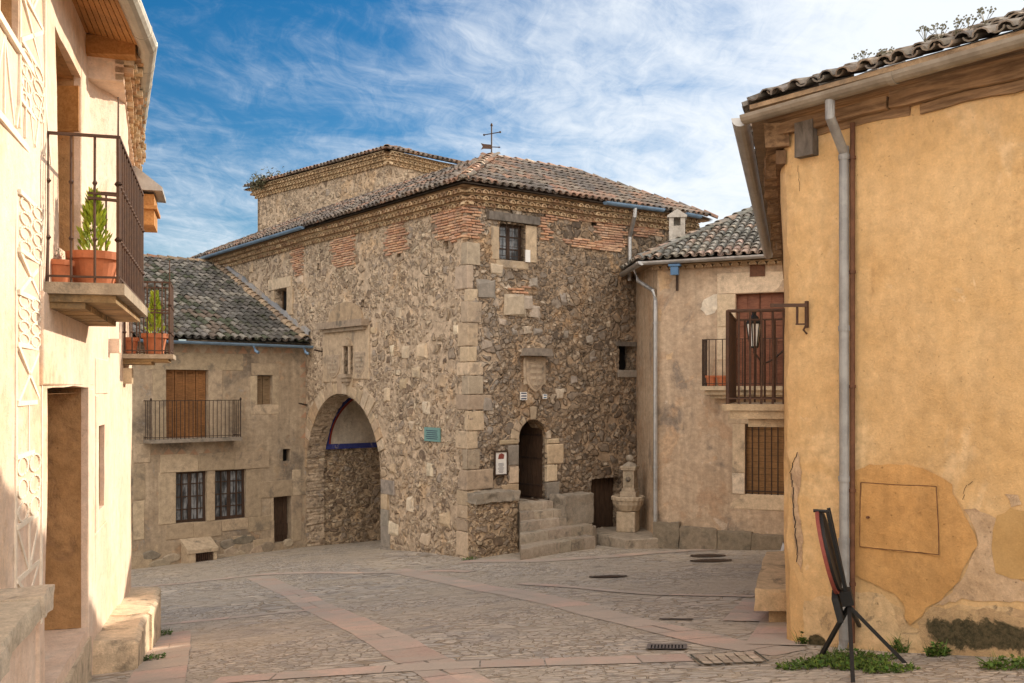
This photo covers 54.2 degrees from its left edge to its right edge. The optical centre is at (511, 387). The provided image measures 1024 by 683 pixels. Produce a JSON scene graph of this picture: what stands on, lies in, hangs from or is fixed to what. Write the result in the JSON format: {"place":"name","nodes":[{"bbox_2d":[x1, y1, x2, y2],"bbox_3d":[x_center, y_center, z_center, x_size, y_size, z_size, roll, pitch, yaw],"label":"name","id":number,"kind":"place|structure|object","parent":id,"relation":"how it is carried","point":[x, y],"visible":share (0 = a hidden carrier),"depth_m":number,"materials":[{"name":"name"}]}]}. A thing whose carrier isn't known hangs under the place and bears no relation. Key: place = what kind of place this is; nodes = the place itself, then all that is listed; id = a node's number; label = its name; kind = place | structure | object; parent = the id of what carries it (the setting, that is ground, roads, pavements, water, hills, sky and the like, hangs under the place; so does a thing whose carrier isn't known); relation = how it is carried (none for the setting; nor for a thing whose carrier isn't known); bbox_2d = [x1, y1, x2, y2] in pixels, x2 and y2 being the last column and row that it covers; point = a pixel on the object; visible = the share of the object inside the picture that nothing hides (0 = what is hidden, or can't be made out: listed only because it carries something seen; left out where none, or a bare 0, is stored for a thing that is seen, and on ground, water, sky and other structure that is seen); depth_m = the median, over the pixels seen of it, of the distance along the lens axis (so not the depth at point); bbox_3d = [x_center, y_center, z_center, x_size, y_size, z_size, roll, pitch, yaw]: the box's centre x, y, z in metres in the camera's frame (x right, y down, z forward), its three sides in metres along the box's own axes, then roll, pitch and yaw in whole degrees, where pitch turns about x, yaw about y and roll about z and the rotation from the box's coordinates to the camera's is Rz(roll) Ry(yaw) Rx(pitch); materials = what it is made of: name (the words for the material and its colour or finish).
{"place":"outdoors","nodes":[
{"label":"outdoors","id":0,"kind":"place"},
{"bbox_2d":[88,540,1023,682],"bbox_3d":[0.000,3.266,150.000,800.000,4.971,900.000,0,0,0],"label":"ground","id":1,"kind":"structure","parent":0,"point":[455,623],"depth_m":13.60,"materials":[{"name":"grey stone"}]},
{"bbox_2d":[0,584,57,682],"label":"wall","id":2,"kind":"structure","parent":1,"relation":"on","point":[26,610],"depth_m":5.49,"materials":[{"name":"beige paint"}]},
{"bbox_2d":[0,0,175,682],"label":"plastered house","id":3,"kind":"structure","parent":1,"relation":"on","point":[76,78],"depth_m":9.35,"materials":[{"name":"beige paint"}]},
{"bbox_2d":[51,248,74,281],"bbox_3d":[-3.686,-0.985,8.132,0.242,0.300,0.242,0,0,0],"label":"potted plant","id":4,"kind":"object","parent":3,"relation":"on","point":[60,266],"visible":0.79,"depth_m":8.05,"materials":[{"name":"orange plant"}]},
{"bbox_2d":[65,187,115,282],"bbox_3d":[-3.522,-1.271,8.429,0.451,0.872,0.451,0,0,0],"label":"potted plant","id":5,"kind":"object","parent":3,"relation":"on","point":[105,261],"visible":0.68,"depth_m":8.35,"materials":[{"name":"ceramic"}]},
{"bbox_2d":[126,337,138,353],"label":"potted plant","id":6,"kind":"object","parent":3,"relation":"on","point":[128,342],"visible":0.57,"depth_m":14.29,"materials":[{"name":"ceramic"}]},
{"bbox_2d":[141,290,167,353],"bbox_3d":[-5.170,-0.959,14.470,0.374,0.947,0.374,0,0,0],"label":"potted plant","id":7,"kind":"object","parent":3,"relation":"on","point":[151,329],"visible":0.7,"depth_m":14.40,"materials":[{"name":"ceramic"}]},
{"bbox_2d":[91,587,161,674],"bbox_3d":[-4.911,3.446,12.970,0.550,1.542,4.981,0,0,-16],"label":"stone bench","id":8,"kind":"object","parent":1,"relation":"on","point":[125,637],"visible":0.88,"depth_m":11.43,"materials":[{"name":"beige stone"}]},
{"bbox_2d":[127,630,190,682],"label":"paving band","id":9,"kind":"object","parent":1,"relation":"on","point":[170,672],"visible":0.83,"depth_m":10.95,"materials":[{"name":"stone"}]},
{"bbox_2d":[142,650,165,660],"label":"weed","id":10,"kind":"object","parent":9,"relation":"on","point":[151,657],"visible":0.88,"depth_m":11.41,"materials":[{"name":"green plant"}]},
{"bbox_2d":[159,627,172,635],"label":"weed","id":11,"kind":"object","parent":1,"relation":"on","point":[165,632],"visible":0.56,"depth_m":14.61,"materials":[{"name":"green plant"}]},
{"bbox_2d":[130,253,312,568],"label":"stone house","id":12,"kind":"structure","parent":1,"relation":"on","point":[217,455],"depth_m":29.66,"materials":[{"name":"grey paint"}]},
{"bbox_2d":[176,470,205,522],"bbox_3d":[-9.325,3.127,28.888,1.061,1.578,0.056,0,0,-41],"label":"window","id":13,"kind":"structure","parent":12,"relation":"in","point":[190,485],"depth_m":28.88,"materials":[{"name":"brown wood"}]},
{"bbox_2d":[180,536,218,562],"bbox_3d":[-8.968,4.825,28.666,0.915,1.050,0.600,0,0,-41],"label":"cellar vent","id":14,"kind":"object","parent":12,"relation":"attached to","point":[198,549],"visible":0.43,"depth_m":28.57,"materials":[{"name":"stone"}]},
{"bbox_2d":[216,469,243,517],"bbox_3d":[-8.419,3.127,29.683,1.098,1.578,0.056,0,0,-41],"label":"window","id":15,"kind":"structure","parent":12,"relation":"in","point":[229,482],"depth_m":29.68,"materials":[{"name":"brown wood"}]},
{"bbox_2d":[273,495,286,540],"bbox_3d":[-7.229,4.036,30.877,0.611,1.428,0.071,0,0,-41],"label":"door","id":16,"kind":"structure","parent":12,"relation":"in","point":[280,501],"depth_m":30.90,"materials":[{"name":"brown wood"}]},
{"bbox_2d":[161,609,311,624],"bbox_3d":[-4.827,3.760,16.335,3.090,0.250,0.285,0,0,-5],"label":"paving band","id":17,"kind":"object","parent":1,"relation":"on","point":[232,617],"visible":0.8,"depth_m":16.36,"materials":[{"name":"stone"}]},
{"bbox_2d":[130,570,469,587],"bbox_3d":[-4.676,4.221,22.616,8.137,0.688,1.556,0,0,12],"label":"paving band","id":18,"kind":"object","parent":1,"relation":"on","point":[315,572],"visible":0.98,"depth_m":22.77,"materials":[{"name":"grey stone"}]},
{"bbox_2d":[247,575,494,682],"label":"paving band","id":19,"kind":"object","parent":1,"relation":"on","point":[412,654],"visible":1,"depth_m":11.65,"materials":[{"name":"stone"}]},
{"bbox_2d":[187,123,717,557],"bbox_3d":[-2.740,-1.928,34.918,11.584,15.129,20.665,0,0,-37],"label":"gatehouse","id":20,"kind":"object","parent":1,"relation":"on","point":[461,305],"visible":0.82,"depth_m":26.45,"materials":[{"name":"brown stone"}]},
{"bbox_2d":[246,166,291,192],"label":"roof weeds","id":21,"kind":"object","parent":20,"relation":"on","point":[259,182],"visible":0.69,"depth_m":38.89,"materials":[{"name":"green plant"}]},
{"bbox_2d":[424,427,440,441],"bbox_3d":[-2.011,1.171,25.224,0.034,0.352,0.728,0,0,-37],"label":"plaque","id":22,"kind":"object","parent":20,"relation":"attached to","point":[432,434],"depth_m":25.19,"materials":[{"name":"green metal"}]},
{"bbox_2d":[494,450,507,475],"bbox_3d":[-0.269,1.845,24.553,0.411,0.608,0.035,0,0,-37],"label":"framed notice","id":23,"kind":"object","parent":20,"relation":"attached to","point":[500,463],"visible":1,"depth_m":24.55,"materials":[{"name":"white paper"}]},
{"bbox_2d":[499,224,523,260],"bbox_3d":[-0.060,-3.618,24.933,0.927,1.042,0.228,0,0,-37],"label":"window","id":24,"kind":"structure","parent":20,"relation":"in","point":[509,235],"depth_m":25.00,"materials":[{"name":"metal"}]},
{"bbox_2d":[520,392,526,399],"bbox_3d":[0.290,0.200,24.969,0.205,0.201,0.029,0,0,-37],"label":"street sign","id":25,"kind":"object","parent":20,"relation":"attached to","point":[523,395],"visible":1,"depth_m":24.95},
{"bbox_2d":[519,424,542,496],"bbox_3d":[0.457,1.825,25.928,0.110,1.970,0.871,0,0,-43],"label":"door","id":26,"kind":"structure","parent":20,"relation":"in","point":[531,439],"depth_m":25.89,"materials":[{"name":"wood"}]},
{"bbox_2d":[591,478,612,527],"bbox_3d":[2.335,3.050,26.884,1.068,1.400,0.060,0,0,-37],"label":"cellar door","id":27,"kind":"structure","parent":20,"relation":"in","point":[601,488],"depth_m":26.92,"materials":[{"name":"brown wood"}]},
{"bbox_2d":[212,654,693,682],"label":"paving band","id":28,"kind":"object","parent":1,"relation":"on","point":[486,663],"visible":1,"depth_m":9.37,"materials":[{"name":"beige stone"}]},
{"bbox_2d":[465,489,521,557],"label":"flank wall","id":29,"kind":"structure","parent":1,"relation":"on","point":[494,526],"depth_m":24.05,"materials":[{"name":"stone"}]},
{"bbox_2d":[518,500,595,559],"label":"stone steps","id":30,"kind":"structure","parent":1,"relation":"on","point":[544,530],"depth_m":24.25,"materials":[{"name":"beige stone"}]},
{"bbox_2d":[548,492,596,545],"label":"stone block","id":31,"kind":"structure","parent":1,"relation":"on","point":[577,508],"depth_m":25.16,"materials":[{"name":"grey stone"}]},
{"bbox_2d":[459,549,716,562],"bbox_3d":[2.967,3.927,23.483,8.436,0.206,1.610,0,0,-13],"label":"paving band","id":32,"kind":"object","parent":1,"relation":"on","point":[569,558],"visible":0.78,"depth_m":22.86,"materials":[{"name":"grey stone"}]},
{"bbox_2d":[389,568,803,655],"bbox_3d":[0.043,3.315,16.036,0.892,1.580,14.078,0,0,-21],"label":"paving band","id":33,"kind":"object","parent":1,"relation":"on","point":[691,635],"visible":1,"depth_m":12.35,"materials":[{"name":"stone"}]},
{"bbox_2d":[589,575,626,577],"bbox_3d":[1.790,3.508,18.646,0.720,0.087,0.720,0,0,0],"label":"manhole cover","id":34,"kind":"object","parent":1,"relation":"on","point":[604,576],"visible":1,"depth_m":18.66,"materials":[{"name":"metal"}]},
{"bbox_2d":[597,526,658,548],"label":"stone platform","id":35,"kind":"structure","parent":1,"relation":"on","point":[642,538],"depth_m":25.02,"materials":[{"name":"beige stone"}]},
{"bbox_2d":[611,455,644,532],"bbox_3d":[3.016,2.732,26.005,0.877,1.975,0.870,0,0,0],"label":"stone fountain","id":36,"kind":"object","parent":35,"relation":"on","point":[629,499],"visible":1,"depth_m":25.84,"materials":[{"name":"beige stone"}]},
{"bbox_2d":[520,583,753,596],"bbox_3d":[1.604,3.238,15.968,0.715,0.628,5.279,0,0,-39],"label":"paving band","id":37,"kind":"object","parent":1,"relation":"on","point":[589,588],"visible":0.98,"depth_m":15.58,"materials":[{"name":"grey stone"}]},
{"bbox_2d":[647,643,686,648],"bbox_3d":[1.557,2.594,10.046,0.400,0.047,0.300,0,0,10],"label":"drain grate","id":38,"kind":"object","parent":1,"relation":"on","point":[664,646],"visible":1,"depth_m":10.05,"materials":[{"name":"grey metal"}]},
{"bbox_2d":[618,206,783,549],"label":"corner house","id":39,"kind":"structure","parent":1,"relation":"on","point":[709,473],"depth_m":24.68,"materials":[{"name":"beige paint"}]},
{"bbox_2d":[668,264,680,290],"bbox_3d":[4.051,-2.725,24.661,0.280,0.610,0.530,0,0,22],"label":"wall lamp","id":40,"kind":"object","parent":39,"relation":"attached to","point":[674,269],"visible":1,"depth_m":24.45,"materials":[{"name":"metal"}]},
{"bbox_2d":[705,372,714,385],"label":"potted plant","id":41,"kind":"object","parent":39,"relation":"on","point":[712,378],"visible":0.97,"depth_m":24.20,"materials":[{"name":"orange plant"}]},
{"bbox_2d":[716,375,725,385],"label":"potted plant","id":42,"kind":"object","parent":39,"relation":"on","point":[719,378],"visible":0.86,"depth_m":24.11,"materials":[{"name":"ceramic"}]},
{"bbox_2d":[737,292,782,385],"bbox_3d":[6.042,-1.098,24.346,1.130,2.436,0.058,0,0,22],"label":"balcony door","id":43,"kind":"structure","parent":39,"relation":"in","point":[744,300],"depth_m":24.30,"materials":[{"name":"brown wood"}]},
{"bbox_2d":[690,554,725,556],"bbox_3d":[4.436,3.786,22.635,0.800,0.062,0.800,0,0,0],"label":"manhole cover","id":44,"kind":"object","parent":1,"relation":"on","point":[706,555],"visible":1,"depth_m":22.63,"materials":[{"name":"metal"}]},
{"bbox_2d":[690,558,731,561],"bbox_3d":[4.265,3.690,21.433,0.900,0.093,0.900,0,0,0],"label":"manhole cover","id":45,"kind":"object","parent":1,"relation":"on","point":[709,560],"visible":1,"depth_m":21.45,"materials":[{"name":"metal"}]},
{"bbox_2d":[689,650,768,663],"bbox_3d":[2.014,2.500,9.314,0.660,0.069,0.667,0,0,0],"label":"access cover","id":46,"kind":"object","parent":1,"relation":"on","point":[733,657],"visible":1,"depth_m":9.29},
{"bbox_2d":[723,599,768,620],"bbox_3d":[3.071,2.823,12.762,0.492,0.162,1.972,0,0,21],"label":"paving band","id":47,"kind":"object","parent":1,"relation":"on","point":[735,614],"visible":0.59,"depth_m":12.41,"materials":[{"name":"stone"}]},
{"bbox_2d":[754,550,784,621],"bbox_3d":[3.490,3.157,12.913,0.563,1.686,3.067,0,0,17],"label":"stone bench","id":48,"kind":"object","parent":1,"relation":"on","point":[769,592],"visible":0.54,"depth_m":11.69,"materials":[{"name":"beige stone"}]},
{"bbox_2d":[745,615,807,644],"bbox_3d":[3.011,2.671,11.109,0.606,0.221,2.236,0,0,19],"label":"paving band","id":49,"kind":"object","parent":1,"relation":"on","point":[759,635],"visible":0.4,"depth_m":10.70,"materials":[{"name":"stone"}]},
{"bbox_2d":[792,628,808,645],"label":"weed","id":50,"kind":"object","parent":1,"relation":"on","point":[802,640],"visible":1,"depth_m":10.06,"materials":[{"name":"green plant"}]},
{"bbox_2d":[813,508,906,682],"bbox_3d":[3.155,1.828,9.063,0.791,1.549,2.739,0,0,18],"label":"menu easel","id":51,"kind":"object","parent":1,"relation":"on","point":[841,597],"visible":0.96,"depth_m":8.67,"materials":[{"name":"black metal"}]},
{"bbox_2d":[722,8,1023,657],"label":"plastered house","id":52,"kind":"structure","parent":1,"relation":"on","point":[887,203],"depth_m":9.23,"materials":[{"name":"paint"}]},
{"bbox_2d":[746,312,782,364],"bbox_3d":[4.061,-0.813,15.986,0.637,0.891,0.234,0,0,4],"label":"street lantern","id":53,"kind":"object","parent":52,"relation":"attached to","point":[754,316],"visible":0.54,"depth_m":15.94,"materials":[{"name":"white glass"}]},
{"bbox_2d":[851,49,871,63],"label":"roof plant","id":54,"kind":"object","parent":52,"relation":"on","point":[862,56],"visible":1,"depth_m":9.20,"materials":[{"name":"plant"}]},
{"bbox_2d":[874,47,894,62],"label":"roof plant","id":55,"kind":"object","parent":52,"relation":"on","point":[883,51],"visible":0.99,"depth_m":9.05,"materials":[{"name":"plant"}]},
{"bbox_2d":[916,23,938,41],"bbox_3d":[3.651,-3.124,8.792,0.194,0.161,0.075,0,0,15],"label":"roof plant","id":56,"kind":"object","parent":52,"relation":"on","point":[925,34],"visible":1,"depth_m":8.80,"materials":[{"name":"green plant"}]},
{"bbox_2d":[925,21,948,38],"bbox_3d":[3.711,-3.105,8.746,0.195,0.153,0.138,0,0,29],"label":"roof plant","id":57,"kind":"object","parent":52,"relation":"on","point":[942,25],"visible":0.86,"depth_m":8.71,"materials":[{"name":"plant"}]},
{"bbox_2d":[953,15,965,34],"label":"roof plant","id":58,"kind":"object","parent":52,"relation":"on","point":[957,26],"visible":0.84,"depth_m":8.61,"materials":[{"name":"plant"}]},
{"bbox_2d":[964,8,984,29],"bbox_3d":[3.937,-3.115,8.495,0.100,0.159,0.239,0,0,-12],"label":"roof plant","id":59,"kind":"object","parent":52,"relation":"on","point":[968,20],"visible":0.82,"depth_m":8.53,"materials":[{"name":"green plant"}]},
{"bbox_2d":[977,6,996,23],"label":"roof plant","id":60,"kind":"object","parent":52,"relation":"on","point":[982,8],"visible":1,"depth_m":8.44,"materials":[{"name":"green plant"}]},
{"bbox_2d":[886,631,908,652],"bbox_3d":[3.666,2.350,9.310,0.373,0.234,0.260,0,0,-7],"label":"weed","id":61,"kind":"object","parent":1,"relation":"on","point":[897,645],"visible":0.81,"depth_m":9.26,"materials":[{"name":"green plant"}]},
{"bbox_2d":[775,644,1023,673],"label":"weeds","id":62,"kind":"object","parent":1,"relation":"on","point":[841,661],"visible":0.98,"depth_m":8.59,"materials":[{"name":"green plant"}]},
{"bbox_2d":[923,638,950,656],"bbox_3d":[3.759,2.305,8.893,0.329,0.187,0.229,0,0,-32],"label":"weed","id":63,"kind":"object","parent":1,"relation":"on","point":[934,650],"visible":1,"depth_m":8.89,"materials":[{"name":"green plant"}]},
{"bbox_2d":[141,0,1023,340],"label":"sky","id":64,"kind":"structure","parent":0,"point":[645,95],"materials":[{"name":"blue"}]},
{"bbox_2d":[659,618,692,618],"bbox_3d":[1.984,2.792,12.100,0.400,0.020,0.090,0,0,10],"label":"drain slot","id":65,"kind":"object","parent":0,"point":[675,618],"visible":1,"depth_m":12.12,"materials":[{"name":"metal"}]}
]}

